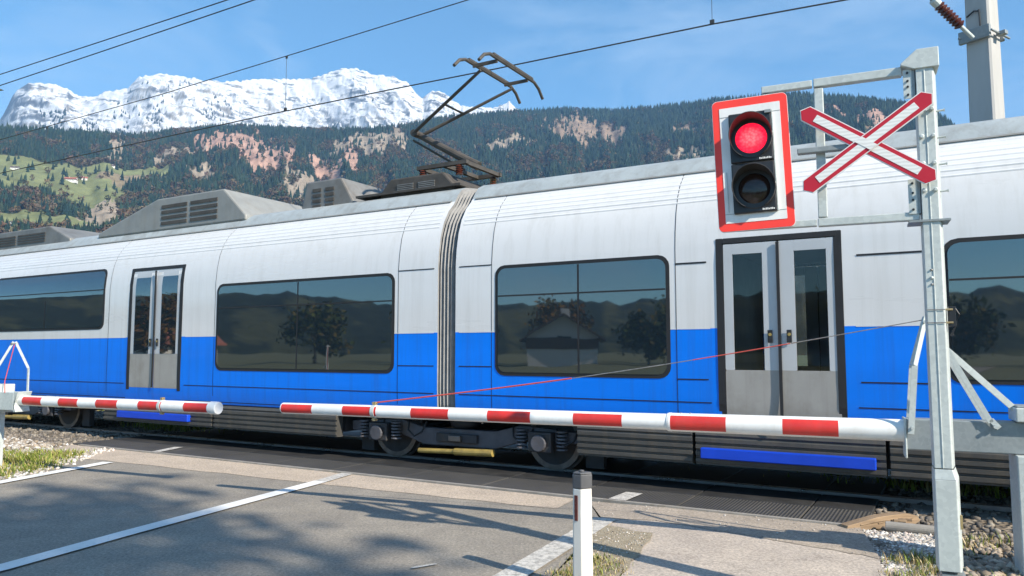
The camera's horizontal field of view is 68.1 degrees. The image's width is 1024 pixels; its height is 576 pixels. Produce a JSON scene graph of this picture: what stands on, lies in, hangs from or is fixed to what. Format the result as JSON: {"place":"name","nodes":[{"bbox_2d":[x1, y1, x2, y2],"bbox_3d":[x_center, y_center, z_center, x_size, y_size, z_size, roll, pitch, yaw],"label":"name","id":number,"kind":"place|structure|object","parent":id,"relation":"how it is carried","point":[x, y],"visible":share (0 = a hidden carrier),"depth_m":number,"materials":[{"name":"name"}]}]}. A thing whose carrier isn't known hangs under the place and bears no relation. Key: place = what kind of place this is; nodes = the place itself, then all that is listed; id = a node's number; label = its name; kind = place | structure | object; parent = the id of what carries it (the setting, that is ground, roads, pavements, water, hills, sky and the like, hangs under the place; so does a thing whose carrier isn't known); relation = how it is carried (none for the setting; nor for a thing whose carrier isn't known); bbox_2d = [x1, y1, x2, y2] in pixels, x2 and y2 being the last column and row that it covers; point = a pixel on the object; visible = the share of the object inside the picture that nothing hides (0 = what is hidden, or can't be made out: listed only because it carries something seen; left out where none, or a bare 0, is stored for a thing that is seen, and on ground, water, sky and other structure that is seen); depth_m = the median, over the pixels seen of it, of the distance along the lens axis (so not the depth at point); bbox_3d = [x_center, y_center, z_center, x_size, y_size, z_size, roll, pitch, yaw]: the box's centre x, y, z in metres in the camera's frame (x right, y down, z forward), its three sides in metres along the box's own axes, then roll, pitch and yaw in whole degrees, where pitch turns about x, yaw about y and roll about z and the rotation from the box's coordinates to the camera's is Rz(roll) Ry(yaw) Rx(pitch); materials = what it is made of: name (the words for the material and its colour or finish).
{"place":"outdoors","nodes":[
{"label":"outdoors","id":0,"kind":"place"},
{"bbox_2d":[0,436,100,479],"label":"gravel","id":1,"kind":"structure","parent":0,"point":[9,443],"depth_m":13.00,"materials":[{"name":"grey gravel"}]},
{"bbox_2d":[0,68,515,134],"bbox_3d":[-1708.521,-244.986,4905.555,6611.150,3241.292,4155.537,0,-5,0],"label":"snow mountain","id":2,"kind":"structure","parent":0,"point":[253,98],"depth_m":5330.69,"materials":[{"name":"white snow"}]},
{"bbox_2d":[38,77,399,134],"bbox_3d":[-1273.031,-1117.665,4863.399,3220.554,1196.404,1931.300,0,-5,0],"label":"forest","id":3,"kind":"object","parent":2,"relation":"on","point":[92,124],"visible":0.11,"depth_m":4739.74,"materials":[{"name":"green plant"}]},
{"bbox_2d":[0,458,597,575],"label":"road","id":4,"kind":"structure","parent":0,"point":[323,530],"depth_m":6.89,"materials":[{"name":"grey asphalt"}]},
{"bbox_2d":[0,462,111,482],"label":"road marking","id":5,"kind":"object","parent":4,"relation":"on","point":[46,473],"visible":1,"depth_m":10.00,"materials":[{"name":"paint"}]},
{"bbox_2d":[0,447,114,478],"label":"gravel","id":6,"kind":"structure","parent":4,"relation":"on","point":[18,474],"depth_m":10.81,"materials":[{"name":"grey gravel"}]},
{"bbox_2d":[0,481,326,570],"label":"road marking","id":7,"kind":"object","parent":4,"relation":"on","point":[52,553],"visible":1,"depth_m":6.79,"materials":[{"name":"paint"}]},
{"bbox_2d":[39,445,572,507],"bbox_3d":[-3.671,2.468,10.253,9.654,0.001,0.978,-3,-6,30],"label":"pale strip","id":8,"kind":"object","parent":4,"relation":"on","point":[356,481],"visible":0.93,"depth_m":9.66,"materials":[{"name":"concrete"}]},
{"bbox_2d":[316,473,350,480],"bbox_3d":[-2.187,2.425,9.860,0.190,0.001,1.066,-2,-5,18],"label":"road marking","id":9,"kind":"object","parent":8,"relation":"on","point":[335,476],"visible":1,"depth_m":9.61,"materials":[{"name":"paint"}]},
{"bbox_2d":[411,563,435,567],"bbox_3d":[-0.655,2.069,5.646,0.204,0.001,0.035,3,-6,-33],"label":"road marking","id":10,"kind":"object","parent":4,"relation":"on","point":[423,565],"visible":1,"depth_m":5.65,"materials":[{"name":"paint"}]},
{"bbox_2d":[494,517,615,575],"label":"road marking","id":11,"kind":"object","parent":4,"relation":"on","point":[536,560],"visible":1,"depth_m":5.95,"materials":[{"name":"paint"}]},
{"bbox_2d":[0,95,886,354],"bbox_3d":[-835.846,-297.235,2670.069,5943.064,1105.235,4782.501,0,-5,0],"label":"hills","id":12,"kind":"structure","parent":0,"point":[94,197],"depth_m":2031.45,"materials":[{"name":"green plant"}]},
{"bbox_2d":[10,166,19,169],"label":"farmhouse","id":13,"kind":"object","parent":12,"relation":"on","point":[14,167],"visible":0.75,"depth_m":1706.61,"materials":[{"name":"paint"}]},
{"bbox_2d":[64,177,77,183],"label":"farmhouse","id":14,"kind":"object","parent":12,"relation":"on","point":[73,179],"visible":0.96,"depth_m":1664.59,"materials":[{"name":"paint"}]},
{"bbox_2d":[0,90,954,232],"bbox_3d":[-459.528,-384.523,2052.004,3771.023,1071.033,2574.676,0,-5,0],"label":"forest","id":15,"kind":"object","parent":12,"relation":"on","point":[141,193],"visible":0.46,"depth_m":2265.26,"materials":[{"name":"green plant"}]},
{"bbox_2d":[3,355,1004,574],"bbox_3d":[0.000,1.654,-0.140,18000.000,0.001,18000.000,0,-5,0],"label":"ground","id":16,"kind":"structure","parent":0,"point":[802,360],"depth_m":109.71,"materials":[{"name":"soil"}]},
{"bbox_2d":[0,447,94,478],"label":"grass","id":17,"kind":"structure","parent":16,"relation":"on","point":[20,457],"depth_m":11.12,"materials":[{"name":"green plant"}]},
{"bbox_2d":[0,341,222,467],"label":"barrier","id":18,"kind":"object","parent":16,"relation":"on","point":[12,399],"visible":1,"depth_m":9.70,"materials":[{"name":"white metal"}]},
{"bbox_2d":[4,410,1012,542],"bbox_3d":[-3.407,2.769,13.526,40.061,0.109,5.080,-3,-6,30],"label":"ballast","id":19,"kind":"structure","parent":16,"relation":"on","point":[895,505],"depth_m":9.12,"materials":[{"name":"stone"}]},
{"bbox_2d":[4,421,59,426],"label":"sleeper","id":20,"kind":"object","parent":19,"relation":"in","point":[22,425],"visible":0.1,"depth_m":17.26,"materials":[{"name":"concrete"}]},
{"bbox_2d":[10,420,103,428],"bbox_3d":[-10.063,3.141,17.237,0.260,0.124,2.500,-3,-6,30],"label":"sleeper","id":21,"kind":"object","parent":19,"relation":"in","point":[37,426],"visible":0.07,"depth_m":16.49,"materials":[{"name":"concrete"}]},
{"bbox_2d":[42,423,129,431],"bbox_3d":[-8.989,3.088,16.619,0.260,0.124,2.500,-3,-6,30],"label":"sleeper","id":22,"kind":"object","parent":19,"relation":"in","point":[86,427],"visible":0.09,"depth_m":16.27,"materials":[{"name":"concrete"}]},
{"bbox_2d":[64,425,146,433],"bbox_3d":[-8.452,3.062,16.310,0.260,0.124,2.500,-3,-6,30],"label":"sleeper","id":23,"kind":"object","parent":19,"relation":"in","point":[103,428],"visible":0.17,"depth_m":15.85,"materials":[{"name":"concrete"}]},
{"bbox_2d":[75,426,165,434],"bbox_3d":[-7.915,3.036,16.001,0.260,0.124,2.500,-3,-6,30],"label":"sleeper","id":24,"kind":"object","parent":19,"relation":"in","point":[121,430],"visible":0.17,"depth_m":15.27,"materials":[{"name":"concrete"}]},
{"bbox_2d":[95,427,190,436],"bbox_3d":[-7.378,3.010,15.692,0.260,0.124,2.500,-3,-6,30],"label":"sleeper","id":25,"kind":"object","parent":19,"relation":"in","point":[116,434],"visible":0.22,"depth_m":14.89,"materials":[{"name":"concrete"}]},
{"bbox_2d":[114,429,201,438],"bbox_3d":[-6.842,2.984,15.383,0.260,0.124,2.500,-3,-6,30],"label":"sleeper","id":26,"kind":"object","parent":19,"relation":"in","point":[161,433],"visible":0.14,"depth_m":15.07,"materials":[{"name":"concrete"}]},
{"bbox_2d":[78,444,840,525],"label":"rail","id":27,"kind":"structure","parent":19,"relation":"on","point":[594,499],"depth_m":8.78,"materials":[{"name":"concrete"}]},
{"bbox_2d":[73,439,871,522],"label":"crossing deck","id":28,"kind":"structure","parent":19,"relation":"on","point":[770,508],"depth_m":9.15,"materials":[{"name":"rubber"}]},
{"bbox_2d":[152,447,180,451],"bbox_3d":[-5.595,2.619,12.301,0.160,0.001,0.607,-1,-5,10],"label":"road marking","id":29,"kind":"object","parent":28,"relation":"on","point":[166,449],"visible":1,"depth_m":12.27,"materials":[{"name":"paint"}]},
{"bbox_2d":[609,492,642,499],"bbox_3d":[1.252,2.282,8.313,0.200,0.001,0.469,-3,-6,32],"label":"road marking","id":30,"kind":"object","parent":28,"relation":"on","point":[625,495],"visible":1,"depth_m":8.31,"materials":[{"name":"paint"}]},
{"bbox_2d":[112,435,878,514],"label":"crossing deck","id":31,"kind":"structure","parent":19,"relation":"on","point":[812,499],"depth_m":9.75,"materials":[{"name":"black rubber"}]},
{"bbox_2d":[5,421,1011,513],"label":"rail","id":32,"kind":"object","parent":19,"relation":"on","point":[910,500],"depth_m":9.81,"materials":[{"name":"metal"}]},
{"bbox_2d":[0,52,1023,486],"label":"passenger train","id":33,"kind":"object","parent":32,"relation":"on","point":[250,312],"visible":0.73,"depth_m":10.03,"materials":[{"name":"metal"}]},
{"bbox_2d":[15,413,1007,490],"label":"rail","id":34,"kind":"object","parent":19,"relation":"on","point":[503,448],"depth_m":11.53,"materials":[{"name":"metal"}]},
{"bbox_2d":[167,429,886,494],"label":"crossing deck","id":35,"kind":"structure","parent":19,"relation":"on","point":[772,478],"depth_m":10.42,"materials":[{"name":"black rubber"}]},
{"bbox_2d":[112,420,1010,498],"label":"grass","id":36,"kind":"structure","parent":19,"relation":"on","point":[971,489],"depth_m":9.07,"materials":[{"name":"green plant"}]},
{"bbox_2d":[343,431,890,475],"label":"crossing deck","id":37,"kind":"structure","parent":19,"relation":"on","point":[350,433],"depth_m":14.42,"materials":[{"name":"black rubber"}]},
{"bbox_2d":[840,511,919,529],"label":"wooden beam","id":38,"kind":"structure","parent":19,"relation":"on","point":[874,521],"depth_m":6.97,"materials":[{"name":"brown wood"}]},
{"bbox_2d":[891,518,911,522],"bbox_3d":[3.582,2.163,6.997,0.205,0.062,0.147,-3,-6,29],"label":"wood chunk","id":39,"kind":"object","parent":38,"relation":"on","point":[903,520],"visible":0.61,"depth_m":6.96,"materials":[{"name":"brown wood"}]},
{"bbox_2d":[885,521,934,534],"bbox_3d":[3.635,2.143,6.713,0.580,0.090,0.090,-3,-6,30],"label":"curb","id":40,"kind":"object","parent":19,"relation":"on","point":[890,526],"visible":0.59,"depth_m":6.74,"materials":[{"name":"grey concrete"}]},
{"bbox_2d":[908,483,933,514],"bbox_3d":[4.763,2.420,8.707,0.260,0.124,2.500,-3,-6,30],"label":"sleeper","id":41,"kind":"object","parent":19,"relation":"in","point":[927,509],"visible":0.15,"depth_m":7.95,"materials":[{"name":"concrete"}]},
{"bbox_2d":[974,487,1010,522],"bbox_3d":[5.300,2.394,8.398,0.260,0.124,2.500,-3,-6,30],"label":"sleeper","id":42,"kind":"object","parent":19,"relation":"in","point":[998,517],"visible":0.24,"depth_m":7.61,"materials":[{"name":"concrete"}]},
{"bbox_2d":[573,470,592,575],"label":"delineator post","id":43,"kind":"object","parent":16,"relation":"on","point":[582,530],"visible":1,"depth_m":5.13,"materials":[{"name":"white plastic"}]},
{"bbox_2d":[280,316,1023,575],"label":"barrier","id":44,"kind":"object","parent":16,"relation":"on","point":[986,433],"visible":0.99,"depth_m":6.00,"materials":[{"name":"white metal"}]},
{"bbox_2d":[712,46,965,575],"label":"crossing signal","id":45,"kind":"object","parent":16,"relation":"on","point":[753,167],"visible":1,"depth_m":4.62,"materials":[{"name":"metal"}]},
{"bbox_2d":[862,529,937,575],"bbox_3d":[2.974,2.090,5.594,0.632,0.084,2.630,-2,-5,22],"label":"gravel","id":46,"kind":"structure","parent":16,"relation":"on","point":[918,541],"depth_m":6.32,"materials":[{"name":"grey gravel"}]},
{"bbox_2d":[877,546,964,575],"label":"grass","id":47,"kind":"structure","parent":46,"relation":"on","point":[919,561],"depth_m":5.72,"materials":[{"name":"green plant"}]},
{"bbox_2d":[929,0,1009,122],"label":"catenary mast","id":48,"kind":"object","parent":16,"relation":"on","point":[981,36],"visible":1,"depth_m":11.37,"materials":[{"name":"metal"}]},
{"bbox_2d":[0,0,226,74],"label":"feeder wire","id":49,"kind":"object","parent":48,"relation":"hanging from","point":[118,35],"visible":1,"depth_m":25.14,"materials":[{"name":"black metal"}]},
{"bbox_2d":[0,0,253,85],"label":"feeder wire","id":50,"kind":"object","parent":48,"relation":"hanging from","point":[127,42],"visible":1,"depth_m":24.77,"materials":[{"name":"black metal"}]},
{"bbox_2d":[0,0,846,173],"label":"overhead line","id":51,"kind":"object","parent":48,"relation":"hanging from","point":[712,21],"visible":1,"depth_m":13.39,"materials":[{"name":"metal"}]},
{"bbox_2d":[0,0,1023,124],"label":"sky","id":52,"kind":"structure","parent":0,"point":[737,58],"materials":[{"name":"blue"}]},
{"bbox_2d":[555,525,651,575],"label":"dry verge","id":53,"kind":"structure","parent":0,"point":[636,551],"depth_m":6.21,"materials":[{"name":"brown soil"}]},
{"bbox_2d":[540,553,637,575],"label":"grass","id":54,"kind":"structure","parent":53,"relation":"on","point":[568,571],"depth_m":5.54,"materials":[{"name":"green plant"}]},
{"bbox_2d":[608,519,886,575],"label":"pavement","id":55,"kind":"structure","parent":0,"point":[671,549],"depth_m":5.90,"materials":[{"name":"concrete"}]},
{"bbox_2d":[592,501,878,558],"bbox_3d":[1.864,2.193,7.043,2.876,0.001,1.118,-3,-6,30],"label":"patched asphalt","id":56,"kind":"structure","parent":55,"relation":"on","point":[838,539],"depth_m":6.93,"materials":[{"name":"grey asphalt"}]},
{"bbox_2d":[933,534,1022,575],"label":"gravel","id":57,"kind":"structure","parent":0,"point":[996,565],"depth_m":5.80,"materials":[{"name":"grey gravel"}]},
{"bbox_2d":[962,531,1019,575],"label":"grass","id":58,"kind":"structure","parent":57,"relation":"on","point":[967,544],"depth_m":6.23,"materials":[{"name":"green plant"}]}
]}

